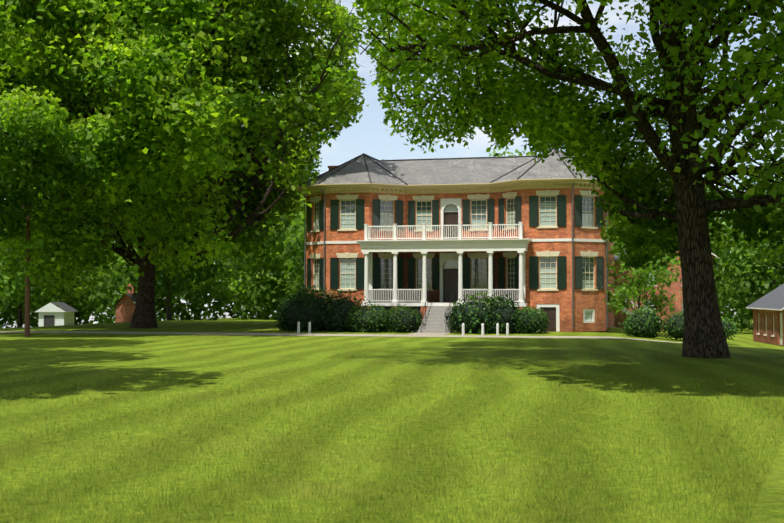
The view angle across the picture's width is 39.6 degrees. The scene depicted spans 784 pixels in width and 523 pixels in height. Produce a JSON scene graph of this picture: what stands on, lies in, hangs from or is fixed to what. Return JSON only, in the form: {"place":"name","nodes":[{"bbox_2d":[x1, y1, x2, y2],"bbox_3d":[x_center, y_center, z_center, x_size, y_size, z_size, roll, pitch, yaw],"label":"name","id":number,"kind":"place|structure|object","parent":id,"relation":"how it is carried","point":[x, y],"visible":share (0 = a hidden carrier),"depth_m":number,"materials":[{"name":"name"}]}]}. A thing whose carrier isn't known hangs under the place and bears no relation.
{"place":"outdoors","nodes":[
{"label":"outdoors","id":0,"kind":"place"},
{"bbox_2d":[0,83,140,240],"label":"tree","id":1,"kind":"object","parent":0,"point":[49,141],"depth_m":57.21,"materials":[{"name":"green plant"}]},
{"bbox_2d":[0,331,680,342],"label":"gravel path","id":2,"kind":"structure","parent":0,"point":[417,334],"depth_m":63.52,"materials":[{"name":"beige gravel"}]},
{"bbox_2d":[0,316,783,522],"bbox_3d":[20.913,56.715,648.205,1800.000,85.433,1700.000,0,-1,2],"label":"lawn ground","id":3,"kind":"structure","parent":0,"point":[134,352],"depth_m":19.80,"materials":[{"name":"green plant"}]},
{"bbox_2d":[0,198,45,336],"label":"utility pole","id":4,"kind":"object","parent":3,"relation":"on","point":[27,310],"visible":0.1,"depth_m":60.33,"materials":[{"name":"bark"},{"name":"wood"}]},
{"bbox_2d":[0,198,72,316],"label":"tree","id":5,"kind":"object","parent":3,"relation":"on","point":[22,299],"depth_m":127.80,"materials":[{"name":"green plant"}]},
{"bbox_2d":[0,223,111,327],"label":"tree","id":6,"kind":"object","parent":3,"relation":"on","point":[7,282],"depth_m":105.52,"materials":[{"name":"green plant"}]},
{"bbox_2d":[35,302,76,326],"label":"white building","id":7,"kind":"structure","parent":3,"relation":"on","point":[51,314],"depth_m":101.74,"materials":[{"name":"white paint"}]},
{"bbox_2d":[83,201,120,321],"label":"tree","id":8,"kind":"object","parent":3,"relation":"on","point":[105,294],"depth_m":146.41,"materials":[{"name":"green plant"}]},
{"bbox_2d":[113,283,136,322],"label":"brick shed","id":9,"kind":"structure","parent":3,"relation":"on","point":[124,304],"depth_m":104.58,"materials":[{"name":"brick"}]},
{"bbox_2d":[70,240,204,316],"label":"tree","id":10,"kind":"object","parent":3,"relation":"on","point":[93,302],"depth_m":121.19,"materials":[{"name":"green plant"}]},
{"bbox_2d":[0,246,302,328],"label":"understory","id":11,"kind":"object","parent":3,"relation":"on","point":[265,302],"visible":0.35,"depth_m":110.66,"materials":[{"name":"green plant"}]},
{"bbox_2d":[0,260,303,327],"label":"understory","id":12,"kind":"object","parent":3,"relation":"on","point":[113,313],"visible":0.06,"depth_m":134.41,"materials":[{"name":"green plant"}]},
{"bbox_2d":[88,219,239,320],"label":"tree","id":13,"kind":"object","parent":3,"relation":"on","point":[131,276],"depth_m":102.75,"materials":[{"name":"green plant"}]},
{"bbox_2d":[0,0,368,328],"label":"oak","id":14,"kind":"object","parent":3,"relation":"on","point":[123,41],"depth_m":63.18,"materials":[{"name":"green plant"}]},
{"bbox_2d":[157,259,244,314],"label":"tree","id":15,"kind":"object","parent":3,"relation":"on","point":[184,295],"depth_m":160.91,"materials":[{"name":"green plant"}]},
{"bbox_2d":[201,226,300,317],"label":"tree","id":16,"kind":"object","parent":3,"relation":"on","point":[230,312],"depth_m":133.30,"materials":[{"name":"green plant"}]},
{"bbox_2d":[216,192,303,313],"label":"tree","id":17,"kind":"object","parent":3,"relation":"on","point":[226,266],"depth_m":126.55,"materials":[{"name":"green plant"}]},
{"bbox_2d":[227,170,323,300],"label":"tree","id":18,"kind":"object","parent":3,"relation":"on","point":[240,261],"visible":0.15,"depth_m":112.75,"materials":[{"name":"green plant"}]},
{"bbox_2d":[275,209,303,299],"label":"tree","id":19,"kind":"object","parent":3,"relation":"on","point":[294,251],"visible":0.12,"depth_m":98.51,"materials":[{"name":"green plant"}]},
{"bbox_2d":[297,322,299,332],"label":"bollard","id":20,"kind":"object","parent":3,"relation":"on","point":[298,327],"visible":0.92,"depth_m":65.63,"materials":[{"name":"paint"}]},
{"bbox_2d":[308,322,310,333],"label":"bollard","id":21,"kind":"object","parent":3,"relation":"on","point":[309,327],"visible":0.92,"depth_m":65.15,"materials":[{"name":"paint"}]},
{"bbox_2d":[273,283,365,331],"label":"bush","id":22,"kind":"object","parent":3,"relation":"on","point":[317,291],"depth_m":68.14,"materials":[{"name":"green plant"}]},
{"bbox_2d":[274,287,369,331],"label":"big shrub tips","id":23,"kind":"object","parent":3,"relation":"on","point":[281,305],"visible":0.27,"depth_m":68.46,"materials":[{"name":"green plant"}]},
{"bbox_2d":[341,301,421,332],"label":"light shrub","id":24,"kind":"object","parent":3,"relation":"on","point":[385,314],"depth_m":66.54,"materials":[{"name":"green plant"}]},
{"bbox_2d":[340,299,424,332],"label":"shrub light tips","id":25,"kind":"object","parent":3,"relation":"on","point":[363,330],"visible":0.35,"depth_m":66.58,"materials":[{"name":"green plant"}]},
{"bbox_2d":[295,148,613,332],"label":"house","id":26,"kind":"structure","parent":3,"relation":"on","point":[432,240],"depth_m":70.53,"materials":[{"name":"brick"}]},
{"bbox_2d":[462,323,464,334],"bbox_3d":[4.093,3.947,62.556,0.176,0.800,0.176,0,-1,2],"label":"bollard","id":27,"kind":"object","parent":3,"relation":"on","point":[463,328],"visible":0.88,"depth_m":62.49,"materials":[{"name":"paint"}]},
{"bbox_2d":[481,323,483,334],"bbox_3d":[5.209,3.945,62.486,0.176,0.800,0.176,0,-1,2],"label":"bollard","id":28,"kind":"object","parent":3,"relation":"on","point":[482,328],"visible":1,"depth_m":62.42,"materials":[{"name":"paint"}]},
{"bbox_2d":[444,294,525,333],"bbox_3d":[5.651,3.372,65.672,5.022,2.932,3.378,0,-1,2],"label":"shrub","id":29,"kind":"object","parent":3,"relation":"on","point":[502,299],"depth_m":64.85,"materials":[{"name":"green plant"}]},
{"bbox_2d":[447,287,519,333],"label":"dark shrub tips","id":30,"kind":"object","parent":29,"relation":"attached to","point":[471,311],"visible":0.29,"depth_m":64.77,"materials":[{"name":"green plant"}]},
{"bbox_2d":[496,323,498,334],"bbox_3d":[6.082,3.950,62.682,0.176,0.800,0.176,0,-1,2],"label":"bollard","id":31,"kind":"object","parent":3,"relation":"on","point":[497,328],"visible":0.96,"depth_m":62.61,"materials":[{"name":"paint"}]},
{"bbox_2d":[506,323,508,334],"bbox_3d":[6.688,3.959,63.047,0.176,0.800,0.176,0,-1,2],"label":"bollard","id":32,"kind":"object","parent":3,"relation":"on","point":[507,328],"visible":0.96,"depth_m":62.99,"materials":[{"name":"paint"}]},
{"bbox_2d":[488,147,533,156],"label":"tree","id":33,"kind":"object","parent":3,"relation":"on","point":[516,151],"depth_m":124.55,"materials":[{"name":"green plant"}]},
{"bbox_2d":[512,306,548,333],"bbox_3d":[8.194,3.690,65.458,2.563,2.074,2.550,0,-1,2],"label":"shrub","id":34,"kind":"object","parent":3,"relation":"on","point":[538,315],"depth_m":64.76,"materials":[{"name":"green plant"}]},
{"bbox_2d":[510,307,549,333],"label":"shrub tips","id":35,"kind":"object","parent":34,"relation":"attached to","point":[526,319],"visible":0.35,"depth_m":64.68,"materials":[{"name":"green plant"}]},
{"bbox_2d":[352,0,783,357],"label":"oak","id":36,"kind":"object","parent":3,"relation":"on","point":[540,131],"depth_m":37.33,"materials":[{"name":"green plant"}]},
{"bbox_2d":[591,160,783,269],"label":"oak leaves","id":37,"kind":"object","parent":36,"relation":"attached to","point":[638,238],"visible":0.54,"depth_m":40.24,"materials":[{"name":"green plant"}]},
{"bbox_2d":[629,135,783,251],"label":"oak twigs","id":38,"kind":"object","parent":36,"relation":"attached to","point":[715,164],"visible":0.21,"depth_m":38.77,"materials":[{"name":"brown wood"}]},
{"bbox_2d":[599,215,682,316],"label":"young tree","id":39,"kind":"object","parent":3,"relation":"on","point":[631,286],"depth_m":68.67,"materials":[{"name":"green plant"}]},
{"bbox_2d":[619,305,662,337],"bbox_3d":[14.858,3.667,64.864,2.725,2.186,2.681,0,-1,2],"label":"shrub","id":40,"kind":"object","parent":3,"relation":"on","point":[627,325],"depth_m":64.17,"materials":[{"name":"green plant"}]},
{"bbox_2d":[619,305,661,337],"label":"shrub tips","id":41,"kind":"object","parent":40,"relation":"attached to","point":[640,308],"visible":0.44,"depth_m":64.27,"materials":[{"name":"green plant"}]},
{"bbox_2d":[612,238,717,330],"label":"brick building","id":42,"kind":"structure","parent":3,"relation":"on","point":[675,288],"depth_m":85.05,"materials":[{"name":"brick"}]},
{"bbox_2d":[656,310,683,340],"bbox_3d":[16.976,3.812,63.727,3.002,1.965,3.105,0,-1,2],"label":"shrub","id":43,"kind":"object","parent":3,"relation":"on","point":[675,328],"depth_m":63.29,"materials":[{"name":"green plant"}]},
{"bbox_2d":[658,310,682,340],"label":"shrub tips","id":44,"kind":"object","parent":43,"relation":"attached to","point":[676,312],"visible":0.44,"depth_m":63.27,"materials":[{"name":"green plant"}]},
{"bbox_2d":[614,204,732,291],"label":"tree","id":45,"kind":"object","parent":3,"relation":"on","point":[720,277],"depth_m":102.28,"materials":[{"name":"green plant"}]},
{"bbox_2d":[722,318,737,339],"bbox_3d":[18.952,3.853,62.778,2.108,1.472,1.946,0,-1,2],"label":"shrub","id":46,"kind":"object","parent":3,"relation":"on","point":[733,331],"depth_m":62.21,"materials":[{"name":"green plant"}]},
{"bbox_2d":[721,317,741,339],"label":"shrub tips","id":47,"kind":"object","parent":46,"relation":"attached to","point":[731,325],"visible":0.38,"depth_m":62.16,"materials":[{"name":"green plant"}]},
{"bbox_2d":[718,251,752,328],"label":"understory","id":48,"kind":"object","parent":3,"relation":"on","point":[728,309],"visible":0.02,"depth_m":134.31,"materials":[{"name":"green plant"}]},
{"bbox_2d":[714,259,777,330],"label":"understory","id":49,"kind":"object","parent":3,"relation":"on","point":[745,324],"depth_m":116.15,"materials":[{"name":"green plant"}]},
{"bbox_2d":[708,197,783,319],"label":"tree","id":50,"kind":"object","parent":3,"relation":"on","point":[757,280],"depth_m":95.13,"materials":[{"name":"green plant"}]},
{"bbox_2d":[746,284,783,345],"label":"outbuilding","id":51,"kind":"structure","parent":3,"relation":"on","point":[768,318],"depth_m":68.50,"materials":[{"name":"brick"}]},
{"bbox_2d":[0,0,783,327],"label":"sky","id":52,"kind":"structure","parent":0,"point":[370,136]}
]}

